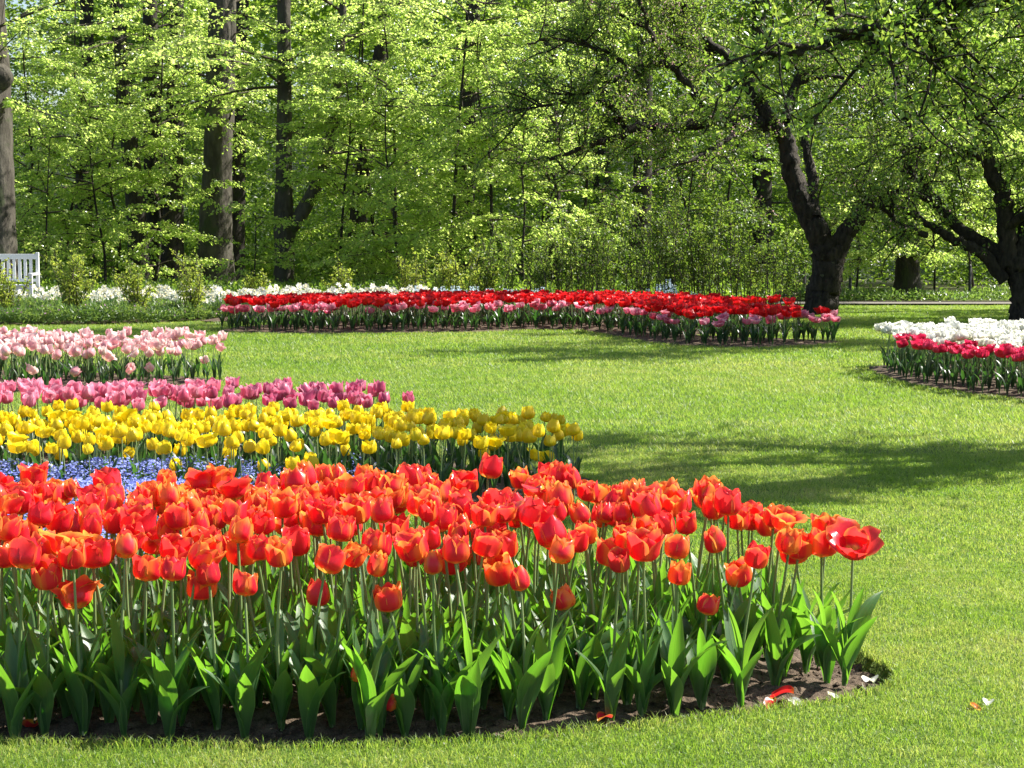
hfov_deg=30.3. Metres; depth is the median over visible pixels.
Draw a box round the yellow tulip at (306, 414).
[302,412,313,459]
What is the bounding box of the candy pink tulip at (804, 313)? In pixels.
[793,309,809,340]
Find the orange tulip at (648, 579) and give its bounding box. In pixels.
[635,560,678,609]
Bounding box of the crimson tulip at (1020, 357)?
[1016,352,1023,389]
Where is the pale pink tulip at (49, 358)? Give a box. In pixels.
[45,334,52,375]
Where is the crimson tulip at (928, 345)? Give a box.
[919,340,937,383]
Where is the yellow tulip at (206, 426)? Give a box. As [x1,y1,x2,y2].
[195,420,211,469]
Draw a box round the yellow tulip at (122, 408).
[114,405,127,449]
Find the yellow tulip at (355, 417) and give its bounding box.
[349,411,361,474]
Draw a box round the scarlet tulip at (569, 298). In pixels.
[566,295,578,328]
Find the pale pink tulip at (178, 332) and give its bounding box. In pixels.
[174,327,183,377]
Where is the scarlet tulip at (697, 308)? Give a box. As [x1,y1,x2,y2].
[693,304,702,341]
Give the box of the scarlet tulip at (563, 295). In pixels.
[561,292,570,299]
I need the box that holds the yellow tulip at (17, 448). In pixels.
[4,440,30,482]
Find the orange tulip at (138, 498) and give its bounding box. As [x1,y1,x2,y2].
[110,494,152,617]
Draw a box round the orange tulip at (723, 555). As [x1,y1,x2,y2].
[701,509,726,578]
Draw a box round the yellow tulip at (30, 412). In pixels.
[25,407,36,435]
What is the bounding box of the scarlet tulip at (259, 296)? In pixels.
[256,294,264,318]
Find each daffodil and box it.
[24,286,37,298]
[40,290,52,300]
[89,293,98,302]
[94,285,107,293]
[102,293,113,304]
[105,289,121,299]
[112,285,122,299]
[115,291,128,303]
[156,284,161,298]
[161,284,175,302]
[170,295,178,303]
[204,284,217,293]
[209,291,219,306]
[210,290,223,303]
[211,297,221,310]
[216,287,228,303]
[218,293,226,304]
[248,288,256,308]
[251,287,265,295]
[254,291,265,312]
[283,289,295,314]
[296,287,309,312]
[301,283,318,292]
[333,288,344,310]
[350,287,362,308]
[363,283,374,306]
[370,285,380,306]
[407,284,420,292]
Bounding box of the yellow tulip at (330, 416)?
[321,413,338,460]
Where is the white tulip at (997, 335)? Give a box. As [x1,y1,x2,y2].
[994,333,1011,369]
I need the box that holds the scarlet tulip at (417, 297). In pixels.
[414,296,420,327]
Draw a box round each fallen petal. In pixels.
[22,719,37,726]
[596,711,612,720]
[764,697,776,706]
[770,685,793,697]
[788,697,801,705]
[862,675,878,682]
[970,702,980,709]
[983,698,993,704]
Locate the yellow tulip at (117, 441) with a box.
[104,436,125,464]
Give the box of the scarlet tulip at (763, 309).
[757,306,765,342]
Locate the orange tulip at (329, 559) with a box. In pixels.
[284,543,349,738]
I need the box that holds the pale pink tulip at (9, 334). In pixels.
[6,330,20,364]
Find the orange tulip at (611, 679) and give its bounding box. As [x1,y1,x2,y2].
[575,546,630,720]
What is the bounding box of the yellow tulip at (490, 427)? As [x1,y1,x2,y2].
[476,421,502,487]
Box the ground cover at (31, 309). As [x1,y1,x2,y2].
[0,293,246,324]
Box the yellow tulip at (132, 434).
[126,426,153,478]
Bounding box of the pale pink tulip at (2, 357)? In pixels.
[0,353,6,381]
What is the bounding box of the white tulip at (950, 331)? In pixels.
[939,329,957,371]
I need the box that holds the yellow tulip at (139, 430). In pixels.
[126,427,142,483]
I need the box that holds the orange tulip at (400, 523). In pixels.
[379,512,431,621]
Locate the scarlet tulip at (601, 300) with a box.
[595,294,604,319]
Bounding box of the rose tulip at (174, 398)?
[171,396,179,446]
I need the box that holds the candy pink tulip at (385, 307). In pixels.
[380,303,390,327]
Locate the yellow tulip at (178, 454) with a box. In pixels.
[166,427,188,460]
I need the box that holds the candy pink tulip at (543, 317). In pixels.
[539,305,548,326]
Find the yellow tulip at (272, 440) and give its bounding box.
[266,435,278,470]
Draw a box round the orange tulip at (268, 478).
[255,471,278,578]
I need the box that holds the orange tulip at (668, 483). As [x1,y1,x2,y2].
[645,477,695,598]
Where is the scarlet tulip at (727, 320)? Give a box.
[721,304,733,340]
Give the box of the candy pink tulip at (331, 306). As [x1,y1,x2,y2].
[325,303,335,331]
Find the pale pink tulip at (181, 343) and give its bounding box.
[177,339,190,378]
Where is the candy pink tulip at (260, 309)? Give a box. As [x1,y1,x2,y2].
[256,306,264,331]
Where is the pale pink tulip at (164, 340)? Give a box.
[161,338,168,372]
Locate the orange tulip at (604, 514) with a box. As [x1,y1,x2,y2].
[581,501,615,618]
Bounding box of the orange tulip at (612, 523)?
[598,501,646,615]
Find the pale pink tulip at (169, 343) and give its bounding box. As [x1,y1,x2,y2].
[165,340,175,379]
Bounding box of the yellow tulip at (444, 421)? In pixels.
[438,418,455,467]
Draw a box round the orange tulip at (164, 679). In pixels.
[123,555,208,739]
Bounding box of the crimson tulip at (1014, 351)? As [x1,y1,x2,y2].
[1004,347,1019,382]
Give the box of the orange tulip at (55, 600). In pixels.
[42,526,72,602]
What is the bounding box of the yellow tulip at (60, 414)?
[45,409,68,460]
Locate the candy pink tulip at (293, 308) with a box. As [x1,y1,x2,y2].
[288,304,299,331]
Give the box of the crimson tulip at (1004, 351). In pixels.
[994,345,1013,395]
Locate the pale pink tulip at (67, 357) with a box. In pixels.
[61,332,72,374]
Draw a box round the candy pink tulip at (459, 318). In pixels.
[456,304,465,329]
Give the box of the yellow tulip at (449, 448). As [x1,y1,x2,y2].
[445,422,454,468]
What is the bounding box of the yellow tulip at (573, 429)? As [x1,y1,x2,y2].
[559,422,582,468]
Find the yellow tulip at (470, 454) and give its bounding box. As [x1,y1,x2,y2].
[466,428,479,470]
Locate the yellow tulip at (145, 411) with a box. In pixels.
[140,409,151,452]
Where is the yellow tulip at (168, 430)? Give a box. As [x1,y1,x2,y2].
[160,423,183,472]
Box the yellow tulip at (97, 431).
[93,427,107,464]
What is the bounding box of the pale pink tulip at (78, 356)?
[71,333,86,378]
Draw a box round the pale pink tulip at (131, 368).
[125,362,135,374]
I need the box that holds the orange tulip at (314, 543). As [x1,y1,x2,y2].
[293,511,317,616]
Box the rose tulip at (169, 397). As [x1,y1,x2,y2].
[165,393,175,447]
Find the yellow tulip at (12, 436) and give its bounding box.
[1,429,29,481]
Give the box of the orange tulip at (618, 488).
[594,484,629,578]
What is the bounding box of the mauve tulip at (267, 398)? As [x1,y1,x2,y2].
[261,393,277,438]
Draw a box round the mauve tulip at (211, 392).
[206,385,217,433]
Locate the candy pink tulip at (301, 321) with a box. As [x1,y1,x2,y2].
[299,304,307,329]
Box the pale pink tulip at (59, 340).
[48,335,63,379]
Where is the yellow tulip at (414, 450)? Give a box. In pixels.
[410,439,417,460]
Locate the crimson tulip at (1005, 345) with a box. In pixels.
[998,343,1012,390]
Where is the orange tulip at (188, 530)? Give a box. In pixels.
[163,526,203,657]
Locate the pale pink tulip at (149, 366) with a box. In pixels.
[144,362,154,384]
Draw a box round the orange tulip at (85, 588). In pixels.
[46,574,105,723]
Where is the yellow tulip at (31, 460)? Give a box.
[23,419,41,465]
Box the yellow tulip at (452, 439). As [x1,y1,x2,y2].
[444,417,457,469]
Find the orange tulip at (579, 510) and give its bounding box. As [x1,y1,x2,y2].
[568,500,614,617]
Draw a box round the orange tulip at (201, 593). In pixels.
[175,569,273,679]
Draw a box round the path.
[767,302,1010,303]
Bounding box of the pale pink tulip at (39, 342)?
[32,340,43,366]
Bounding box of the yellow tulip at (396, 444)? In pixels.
[381,438,401,473]
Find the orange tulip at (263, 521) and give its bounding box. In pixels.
[222,509,289,697]
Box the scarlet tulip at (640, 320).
[634,302,646,334]
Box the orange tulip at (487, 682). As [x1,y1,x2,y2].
[444,555,505,709]
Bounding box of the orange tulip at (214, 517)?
[191,506,225,620]
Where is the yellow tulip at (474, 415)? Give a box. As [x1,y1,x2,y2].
[471,411,481,453]
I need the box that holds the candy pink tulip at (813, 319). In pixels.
[808,315,819,342]
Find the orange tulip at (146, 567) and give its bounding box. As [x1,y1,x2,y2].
[123,553,169,723]
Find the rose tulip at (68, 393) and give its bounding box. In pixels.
[62,386,74,429]
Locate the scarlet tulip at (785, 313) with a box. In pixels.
[780,308,791,343]
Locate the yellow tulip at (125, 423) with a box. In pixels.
[121,421,131,466]
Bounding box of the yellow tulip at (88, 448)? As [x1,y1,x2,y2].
[82,443,93,482]
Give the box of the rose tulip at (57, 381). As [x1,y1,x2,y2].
[49,378,61,410]
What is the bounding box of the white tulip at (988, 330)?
[981,329,995,368]
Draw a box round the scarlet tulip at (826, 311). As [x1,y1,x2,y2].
[815,306,831,340]
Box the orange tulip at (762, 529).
[754,511,784,593]
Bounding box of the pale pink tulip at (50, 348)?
[44,344,54,384]
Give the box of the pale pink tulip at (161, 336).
[153,333,171,369]
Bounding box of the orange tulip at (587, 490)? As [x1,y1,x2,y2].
[552,479,602,595]
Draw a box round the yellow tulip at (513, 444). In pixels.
[507,411,515,469]
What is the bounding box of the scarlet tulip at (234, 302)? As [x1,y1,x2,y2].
[228,298,240,329]
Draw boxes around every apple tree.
[465,0,1004,314]
[676,0,1023,181]
[805,26,1023,319]
[877,0,1023,102]
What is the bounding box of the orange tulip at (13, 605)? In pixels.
[0,539,58,636]
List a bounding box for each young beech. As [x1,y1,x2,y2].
[7,0,203,279]
[7,4,126,283]
[11,75,208,285]
[15,134,147,284]
[17,20,213,279]
[62,0,256,285]
[208,201,302,283]
[235,0,497,282]
[244,0,442,281]
[250,19,447,282]
[274,54,496,283]
[275,0,499,283]
[352,0,580,286]
[366,0,609,279]
[376,31,601,284]
[427,84,646,284]
[444,0,672,280]
[480,0,686,281]
[588,87,784,277]
[629,64,841,279]
[779,194,932,298]
[861,109,1023,286]
[866,164,1015,298]
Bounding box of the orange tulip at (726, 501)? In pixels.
[698,486,759,619]
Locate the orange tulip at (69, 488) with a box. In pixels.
[63,478,109,580]
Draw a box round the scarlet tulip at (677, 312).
[671,308,682,340]
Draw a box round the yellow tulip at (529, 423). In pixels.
[513,419,533,461]
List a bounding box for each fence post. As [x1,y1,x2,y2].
[803,261,805,287]
[849,262,851,297]
[968,264,971,295]
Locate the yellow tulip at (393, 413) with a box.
[390,410,403,452]
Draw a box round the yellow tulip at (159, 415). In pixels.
[148,410,164,440]
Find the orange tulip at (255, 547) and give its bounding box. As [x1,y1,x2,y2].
[246,533,312,711]
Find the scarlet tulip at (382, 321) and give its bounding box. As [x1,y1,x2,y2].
[374,304,385,329]
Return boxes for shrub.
[0,257,32,307]
[39,247,102,308]
[109,260,158,318]
[170,247,218,318]
[241,268,273,305]
[321,253,354,289]
[393,247,427,291]
[408,234,502,291]
[468,210,552,306]
[532,213,602,293]
[557,191,672,293]
[612,186,703,293]
[661,187,746,296]
[694,197,804,304]
[749,228,811,305]
[866,257,947,280]
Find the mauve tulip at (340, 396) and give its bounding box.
[323,392,343,431]
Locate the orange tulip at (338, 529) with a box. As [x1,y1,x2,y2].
[311,516,365,703]
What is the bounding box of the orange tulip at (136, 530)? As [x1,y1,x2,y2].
[107,522,176,711]
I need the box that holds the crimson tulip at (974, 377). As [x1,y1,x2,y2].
[963,346,979,390]
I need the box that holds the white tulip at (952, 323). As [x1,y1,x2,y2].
[946,320,960,329]
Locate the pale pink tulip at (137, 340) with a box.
[128,337,140,377]
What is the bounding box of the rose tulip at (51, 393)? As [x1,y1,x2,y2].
[44,387,58,439]
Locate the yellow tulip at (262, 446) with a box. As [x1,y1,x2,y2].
[243,438,269,482]
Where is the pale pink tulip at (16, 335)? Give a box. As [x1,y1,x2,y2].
[9,333,20,379]
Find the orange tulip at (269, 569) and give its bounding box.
[253,488,274,633]
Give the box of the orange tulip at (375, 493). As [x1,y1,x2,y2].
[355,486,429,632]
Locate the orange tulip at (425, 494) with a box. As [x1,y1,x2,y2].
[401,487,454,617]
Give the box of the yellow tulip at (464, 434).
[452,427,471,470]
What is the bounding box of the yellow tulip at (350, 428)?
[345,423,356,473]
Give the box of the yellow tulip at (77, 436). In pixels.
[71,430,83,477]
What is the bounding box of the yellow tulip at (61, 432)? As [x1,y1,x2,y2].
[42,428,69,478]
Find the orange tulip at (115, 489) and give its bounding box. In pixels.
[99,483,124,588]
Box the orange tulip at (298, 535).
[264,524,320,650]
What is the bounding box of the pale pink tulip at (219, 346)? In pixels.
[215,341,225,380]
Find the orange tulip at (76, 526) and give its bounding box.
[62,513,111,623]
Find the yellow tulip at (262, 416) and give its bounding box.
[258,412,267,459]
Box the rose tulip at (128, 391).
[125,385,133,408]
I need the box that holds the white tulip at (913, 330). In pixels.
[904,327,918,376]
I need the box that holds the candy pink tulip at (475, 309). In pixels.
[468,305,480,329]
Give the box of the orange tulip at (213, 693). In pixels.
[184,561,254,729]
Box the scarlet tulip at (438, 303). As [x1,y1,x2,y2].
[433,299,444,328]
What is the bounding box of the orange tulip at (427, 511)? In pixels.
[393,499,437,638]
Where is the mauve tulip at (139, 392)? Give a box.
[131,386,147,400]
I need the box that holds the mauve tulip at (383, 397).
[378,392,389,402]
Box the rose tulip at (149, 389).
[148,381,159,437]
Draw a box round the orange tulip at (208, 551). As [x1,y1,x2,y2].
[164,534,226,725]
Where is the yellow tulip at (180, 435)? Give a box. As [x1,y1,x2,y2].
[169,428,198,482]
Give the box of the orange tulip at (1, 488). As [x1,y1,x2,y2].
[0,484,4,575]
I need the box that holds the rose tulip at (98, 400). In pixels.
[94,396,106,453]
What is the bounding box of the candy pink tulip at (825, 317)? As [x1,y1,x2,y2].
[821,313,831,342]
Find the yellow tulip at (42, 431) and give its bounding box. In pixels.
[29,424,55,472]
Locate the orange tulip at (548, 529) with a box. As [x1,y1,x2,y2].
[520,515,594,704]
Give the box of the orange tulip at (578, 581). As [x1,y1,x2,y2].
[530,480,601,594]
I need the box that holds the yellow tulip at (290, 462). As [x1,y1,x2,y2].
[285,456,299,469]
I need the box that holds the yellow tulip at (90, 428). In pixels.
[86,421,97,466]
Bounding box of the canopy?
[5,0,1021,157]
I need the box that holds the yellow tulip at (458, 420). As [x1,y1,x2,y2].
[453,416,468,465]
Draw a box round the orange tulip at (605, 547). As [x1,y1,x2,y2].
[574,537,624,698]
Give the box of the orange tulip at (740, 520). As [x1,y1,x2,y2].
[719,505,769,611]
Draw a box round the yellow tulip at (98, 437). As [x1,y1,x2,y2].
[89,433,102,468]
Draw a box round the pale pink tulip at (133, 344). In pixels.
[127,339,140,379]
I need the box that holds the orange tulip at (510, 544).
[489,529,544,705]
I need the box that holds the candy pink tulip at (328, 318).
[323,310,332,329]
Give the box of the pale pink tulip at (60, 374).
[52,353,62,380]
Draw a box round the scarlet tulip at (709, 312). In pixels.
[699,308,713,333]
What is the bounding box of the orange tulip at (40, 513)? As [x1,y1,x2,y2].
[16,498,57,638]
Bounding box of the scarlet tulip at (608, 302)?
[604,299,615,330]
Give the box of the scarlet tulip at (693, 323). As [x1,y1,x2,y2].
[688,303,698,339]
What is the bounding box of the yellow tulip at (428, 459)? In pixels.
[413,426,432,464]
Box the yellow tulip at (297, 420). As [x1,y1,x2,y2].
[290,413,308,458]
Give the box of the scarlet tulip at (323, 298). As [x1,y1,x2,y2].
[317,296,326,316]
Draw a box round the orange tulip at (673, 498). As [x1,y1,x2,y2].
[639,484,721,626]
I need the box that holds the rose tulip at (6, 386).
[0,382,11,444]
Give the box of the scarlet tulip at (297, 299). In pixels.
[292,296,304,327]
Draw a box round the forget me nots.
[0,453,386,579]
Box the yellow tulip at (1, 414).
[0,410,4,458]
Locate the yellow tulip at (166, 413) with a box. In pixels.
[162,409,174,454]
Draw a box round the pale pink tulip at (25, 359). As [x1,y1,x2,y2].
[19,333,27,370]
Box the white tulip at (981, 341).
[974,338,986,383]
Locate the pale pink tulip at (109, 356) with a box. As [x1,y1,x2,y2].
[99,349,116,376]
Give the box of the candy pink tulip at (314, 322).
[310,305,317,329]
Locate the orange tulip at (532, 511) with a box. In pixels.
[496,495,562,647]
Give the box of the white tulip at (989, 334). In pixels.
[979,331,994,379]
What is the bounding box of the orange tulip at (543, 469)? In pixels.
[538,460,584,574]
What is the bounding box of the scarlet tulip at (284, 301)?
[276,296,290,329]
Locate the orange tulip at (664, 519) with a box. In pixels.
[653,510,701,663]
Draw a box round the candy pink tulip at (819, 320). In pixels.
[808,315,821,340]
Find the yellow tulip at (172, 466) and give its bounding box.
[169,457,179,483]
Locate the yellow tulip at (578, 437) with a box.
[564,431,582,472]
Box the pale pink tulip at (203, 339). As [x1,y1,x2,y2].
[200,336,206,378]
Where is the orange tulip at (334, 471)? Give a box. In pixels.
[327,463,349,574]
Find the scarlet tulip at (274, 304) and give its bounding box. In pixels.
[268,300,279,331]
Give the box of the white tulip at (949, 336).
[946,333,954,379]
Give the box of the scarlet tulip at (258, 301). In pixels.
[252,296,264,328]
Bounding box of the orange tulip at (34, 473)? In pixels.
[9,461,47,573]
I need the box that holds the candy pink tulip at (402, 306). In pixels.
[396,301,406,331]
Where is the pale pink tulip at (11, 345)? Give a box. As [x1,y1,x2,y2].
[3,341,20,380]
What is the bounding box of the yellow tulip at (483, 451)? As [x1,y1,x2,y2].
[478,448,489,486]
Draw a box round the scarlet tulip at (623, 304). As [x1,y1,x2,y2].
[615,300,629,334]
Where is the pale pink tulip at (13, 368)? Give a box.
[10,353,14,381]
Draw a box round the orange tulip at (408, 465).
[390,462,422,580]
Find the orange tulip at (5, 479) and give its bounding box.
[0,472,22,598]
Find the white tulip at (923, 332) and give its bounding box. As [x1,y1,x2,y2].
[915,330,926,375]
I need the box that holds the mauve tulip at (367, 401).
[361,393,372,439]
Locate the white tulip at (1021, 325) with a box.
[1017,322,1023,345]
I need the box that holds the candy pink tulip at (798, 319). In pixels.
[793,317,803,339]
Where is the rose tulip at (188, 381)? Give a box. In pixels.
[185,379,194,386]
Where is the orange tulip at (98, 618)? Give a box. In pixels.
[82,572,111,654]
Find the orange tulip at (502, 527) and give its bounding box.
[481,522,520,631]
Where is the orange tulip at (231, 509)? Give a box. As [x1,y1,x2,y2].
[200,498,264,643]
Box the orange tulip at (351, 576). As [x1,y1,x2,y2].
[338,514,362,619]
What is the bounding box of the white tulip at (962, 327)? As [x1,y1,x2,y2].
[959,324,967,357]
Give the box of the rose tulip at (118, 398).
[111,390,125,446]
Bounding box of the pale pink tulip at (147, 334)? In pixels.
[143,331,150,377]
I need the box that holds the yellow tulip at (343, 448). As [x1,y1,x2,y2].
[340,444,350,472]
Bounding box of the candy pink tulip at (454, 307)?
[448,304,460,330]
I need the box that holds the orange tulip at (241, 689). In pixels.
[203,568,273,738]
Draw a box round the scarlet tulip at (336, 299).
[331,296,341,328]
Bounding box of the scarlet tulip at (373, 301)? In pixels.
[364,295,375,325]
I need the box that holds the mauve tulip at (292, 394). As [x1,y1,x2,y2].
[282,392,300,438]
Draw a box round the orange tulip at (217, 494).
[213,488,248,572]
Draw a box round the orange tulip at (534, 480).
[520,473,541,566]
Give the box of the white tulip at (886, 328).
[880,322,892,371]
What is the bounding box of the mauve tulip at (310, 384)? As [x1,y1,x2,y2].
[308,381,318,443]
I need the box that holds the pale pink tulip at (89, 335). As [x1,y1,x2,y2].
[79,332,93,375]
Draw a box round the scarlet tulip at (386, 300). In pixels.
[377,297,388,320]
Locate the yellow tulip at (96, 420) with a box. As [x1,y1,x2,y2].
[90,413,104,467]
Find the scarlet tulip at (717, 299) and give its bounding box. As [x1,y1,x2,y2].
[710,297,720,302]
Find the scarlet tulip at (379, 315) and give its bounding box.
[373,300,385,328]
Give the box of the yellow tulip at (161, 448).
[155,440,170,472]
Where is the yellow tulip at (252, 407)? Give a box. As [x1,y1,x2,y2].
[244,404,256,465]
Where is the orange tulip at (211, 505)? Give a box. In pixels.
[206,497,225,620]
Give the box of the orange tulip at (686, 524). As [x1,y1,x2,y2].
[676,510,719,644]
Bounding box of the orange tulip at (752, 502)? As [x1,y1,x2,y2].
[741,500,761,576]
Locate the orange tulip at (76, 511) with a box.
[71,501,114,593]
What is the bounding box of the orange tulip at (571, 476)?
[563,466,585,578]
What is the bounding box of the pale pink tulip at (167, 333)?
[164,331,173,375]
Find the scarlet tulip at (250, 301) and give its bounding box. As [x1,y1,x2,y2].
[247,298,255,329]
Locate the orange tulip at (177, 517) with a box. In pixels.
[155,501,250,700]
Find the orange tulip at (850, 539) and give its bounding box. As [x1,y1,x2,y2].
[805,516,883,685]
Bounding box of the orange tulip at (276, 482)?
[223,480,282,586]
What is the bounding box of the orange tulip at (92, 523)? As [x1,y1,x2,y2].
[58,512,106,655]
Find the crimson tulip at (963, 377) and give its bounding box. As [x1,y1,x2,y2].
[958,346,965,385]
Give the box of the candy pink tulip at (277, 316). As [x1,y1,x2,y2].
[275,305,279,328]
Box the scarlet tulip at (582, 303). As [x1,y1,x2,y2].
[577,301,586,328]
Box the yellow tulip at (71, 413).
[62,409,81,465]
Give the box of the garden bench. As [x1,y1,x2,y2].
[0,252,39,295]
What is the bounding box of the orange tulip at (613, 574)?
[599,502,653,609]
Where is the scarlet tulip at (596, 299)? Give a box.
[589,294,604,318]
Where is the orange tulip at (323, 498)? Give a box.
[308,492,328,574]
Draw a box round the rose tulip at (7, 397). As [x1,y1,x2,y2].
[3,391,14,454]
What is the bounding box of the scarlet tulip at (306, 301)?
[300,299,311,329]
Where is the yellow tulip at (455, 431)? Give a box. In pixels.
[442,425,461,478]
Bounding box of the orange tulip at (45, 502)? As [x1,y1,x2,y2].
[21,497,65,606]
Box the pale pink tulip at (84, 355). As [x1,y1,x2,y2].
[81,348,93,383]
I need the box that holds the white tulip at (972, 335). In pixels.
[967,331,976,369]
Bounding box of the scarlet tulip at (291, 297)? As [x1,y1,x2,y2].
[285,295,293,319]
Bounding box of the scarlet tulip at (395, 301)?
[390,299,398,329]
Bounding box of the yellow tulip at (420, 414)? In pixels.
[414,411,433,453]
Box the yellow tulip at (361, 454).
[346,423,367,464]
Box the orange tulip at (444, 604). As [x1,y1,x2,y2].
[421,501,471,622]
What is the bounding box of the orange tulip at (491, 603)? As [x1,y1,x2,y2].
[479,584,510,612]
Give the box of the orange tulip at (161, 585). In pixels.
[117,493,162,595]
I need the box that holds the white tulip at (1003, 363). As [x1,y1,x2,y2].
[995,334,1012,384]
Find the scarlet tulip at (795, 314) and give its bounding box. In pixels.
[790,310,801,342]
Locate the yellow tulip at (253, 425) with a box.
[248,419,261,478]
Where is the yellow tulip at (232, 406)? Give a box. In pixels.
[221,404,238,442]
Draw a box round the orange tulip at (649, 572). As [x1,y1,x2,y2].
[620,483,668,576]
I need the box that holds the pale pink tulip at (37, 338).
[34,334,42,370]
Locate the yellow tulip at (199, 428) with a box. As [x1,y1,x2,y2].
[192,423,209,470]
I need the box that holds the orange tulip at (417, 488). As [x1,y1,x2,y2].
[408,482,443,622]
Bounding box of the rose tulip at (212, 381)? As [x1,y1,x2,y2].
[206,377,220,391]
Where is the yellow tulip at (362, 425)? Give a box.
[353,422,370,465]
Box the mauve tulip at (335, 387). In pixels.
[327,381,345,428]
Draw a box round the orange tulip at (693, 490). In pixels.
[689,480,736,596]
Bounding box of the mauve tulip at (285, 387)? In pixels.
[277,383,302,438]
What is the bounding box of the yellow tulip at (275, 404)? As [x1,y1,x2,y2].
[268,401,279,448]
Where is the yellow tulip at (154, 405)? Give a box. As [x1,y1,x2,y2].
[147,401,162,441]
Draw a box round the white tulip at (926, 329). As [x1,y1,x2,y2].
[914,325,930,374]
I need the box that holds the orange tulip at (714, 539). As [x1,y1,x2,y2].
[704,525,758,683]
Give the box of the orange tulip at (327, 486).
[319,477,355,591]
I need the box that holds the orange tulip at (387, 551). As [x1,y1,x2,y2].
[351,533,399,666]
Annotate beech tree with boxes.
[0,0,175,283]
[5,0,204,278]
[15,0,268,281]
[16,0,317,280]
[34,0,347,284]
[67,0,372,283]
[78,0,550,284]
[79,0,323,281]
[233,0,527,284]
[329,0,632,273]
[407,0,731,280]
[483,0,780,279]
[520,0,732,280]
[630,0,889,283]
[783,0,1019,299]
[900,26,1023,185]
[942,15,1023,155]
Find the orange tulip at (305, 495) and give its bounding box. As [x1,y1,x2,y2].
[262,489,312,607]
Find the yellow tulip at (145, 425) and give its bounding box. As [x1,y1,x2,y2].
[132,419,154,477]
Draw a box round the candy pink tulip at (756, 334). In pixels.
[747,313,761,343]
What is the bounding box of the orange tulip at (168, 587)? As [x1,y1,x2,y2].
[160,558,186,609]
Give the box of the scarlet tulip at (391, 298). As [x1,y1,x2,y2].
[388,296,393,316]
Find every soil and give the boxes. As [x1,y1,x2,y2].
[0,304,791,323]
[0,370,222,393]
[0,633,888,748]
[1,445,599,578]
[219,318,839,347]
[867,361,1023,399]
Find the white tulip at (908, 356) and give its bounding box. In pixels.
[904,337,913,370]
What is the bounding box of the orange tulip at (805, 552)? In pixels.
[751,529,811,676]
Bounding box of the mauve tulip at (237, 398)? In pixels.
[228,392,242,417]
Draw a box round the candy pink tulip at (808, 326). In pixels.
[804,313,814,339]
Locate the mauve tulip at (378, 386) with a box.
[371,379,385,441]
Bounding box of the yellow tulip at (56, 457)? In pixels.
[53,448,68,474]
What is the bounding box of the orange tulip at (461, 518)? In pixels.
[412,512,496,665]
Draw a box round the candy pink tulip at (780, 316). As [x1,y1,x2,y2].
[776,313,793,341]
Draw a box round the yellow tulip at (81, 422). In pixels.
[68,416,88,477]
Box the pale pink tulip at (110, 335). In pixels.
[106,332,114,379]
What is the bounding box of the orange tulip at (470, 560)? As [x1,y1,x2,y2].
[462,546,478,594]
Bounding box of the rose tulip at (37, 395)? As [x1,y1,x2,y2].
[34,388,38,437]
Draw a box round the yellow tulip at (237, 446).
[229,437,240,477]
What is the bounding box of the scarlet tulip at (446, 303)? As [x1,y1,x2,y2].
[442,300,453,328]
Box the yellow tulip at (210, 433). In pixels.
[201,432,228,465]
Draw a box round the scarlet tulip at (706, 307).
[696,305,714,336]
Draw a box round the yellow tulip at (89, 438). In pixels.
[75,432,95,479]
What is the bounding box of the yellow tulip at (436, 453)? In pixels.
[430,425,448,476]
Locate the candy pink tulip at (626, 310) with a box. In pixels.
[623,307,633,335]
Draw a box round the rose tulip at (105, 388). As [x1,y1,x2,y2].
[98,382,112,415]
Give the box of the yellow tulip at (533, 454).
[527,448,545,466]
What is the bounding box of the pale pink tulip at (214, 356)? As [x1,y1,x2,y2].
[209,339,219,377]
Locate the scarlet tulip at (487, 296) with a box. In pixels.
[483,295,494,315]
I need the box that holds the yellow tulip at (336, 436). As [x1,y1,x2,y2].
[327,428,351,466]
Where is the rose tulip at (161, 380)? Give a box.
[153,378,166,411]
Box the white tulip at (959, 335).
[952,329,967,382]
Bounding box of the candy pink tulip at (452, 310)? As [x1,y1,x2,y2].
[451,309,459,328]
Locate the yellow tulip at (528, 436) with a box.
[522,427,537,475]
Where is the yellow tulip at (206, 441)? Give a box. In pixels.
[193,433,225,470]
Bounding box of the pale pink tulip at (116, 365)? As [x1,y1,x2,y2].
[114,351,119,376]
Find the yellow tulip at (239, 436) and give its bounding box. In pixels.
[232,430,248,476]
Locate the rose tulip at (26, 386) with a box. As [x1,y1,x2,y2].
[20,382,36,452]
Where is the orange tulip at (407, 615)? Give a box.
[381,527,450,665]
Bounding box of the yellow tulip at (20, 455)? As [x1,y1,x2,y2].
[8,421,23,459]
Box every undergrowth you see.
[17,209,741,286]
[770,283,1011,301]
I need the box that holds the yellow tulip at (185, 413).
[180,408,193,457]
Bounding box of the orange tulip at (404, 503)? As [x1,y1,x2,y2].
[378,483,412,580]
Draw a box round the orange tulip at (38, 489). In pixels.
[21,482,45,597]
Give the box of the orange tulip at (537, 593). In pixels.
[524,495,542,601]
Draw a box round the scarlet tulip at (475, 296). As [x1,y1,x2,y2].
[471,294,485,325]
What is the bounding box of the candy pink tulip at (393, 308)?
[388,304,398,330]
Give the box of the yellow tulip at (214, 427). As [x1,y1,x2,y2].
[202,419,225,466]
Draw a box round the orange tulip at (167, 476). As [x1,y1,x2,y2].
[153,469,176,556]
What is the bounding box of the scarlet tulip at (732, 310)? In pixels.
[723,306,736,343]
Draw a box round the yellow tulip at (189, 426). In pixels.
[187,422,197,457]
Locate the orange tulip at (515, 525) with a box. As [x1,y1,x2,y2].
[503,503,538,597]
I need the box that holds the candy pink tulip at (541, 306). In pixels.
[533,304,545,327]
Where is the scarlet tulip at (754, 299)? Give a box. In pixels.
[750,297,758,302]
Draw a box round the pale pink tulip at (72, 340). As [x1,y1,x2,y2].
[65,334,87,381]
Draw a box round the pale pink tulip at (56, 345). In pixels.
[54,341,63,377]

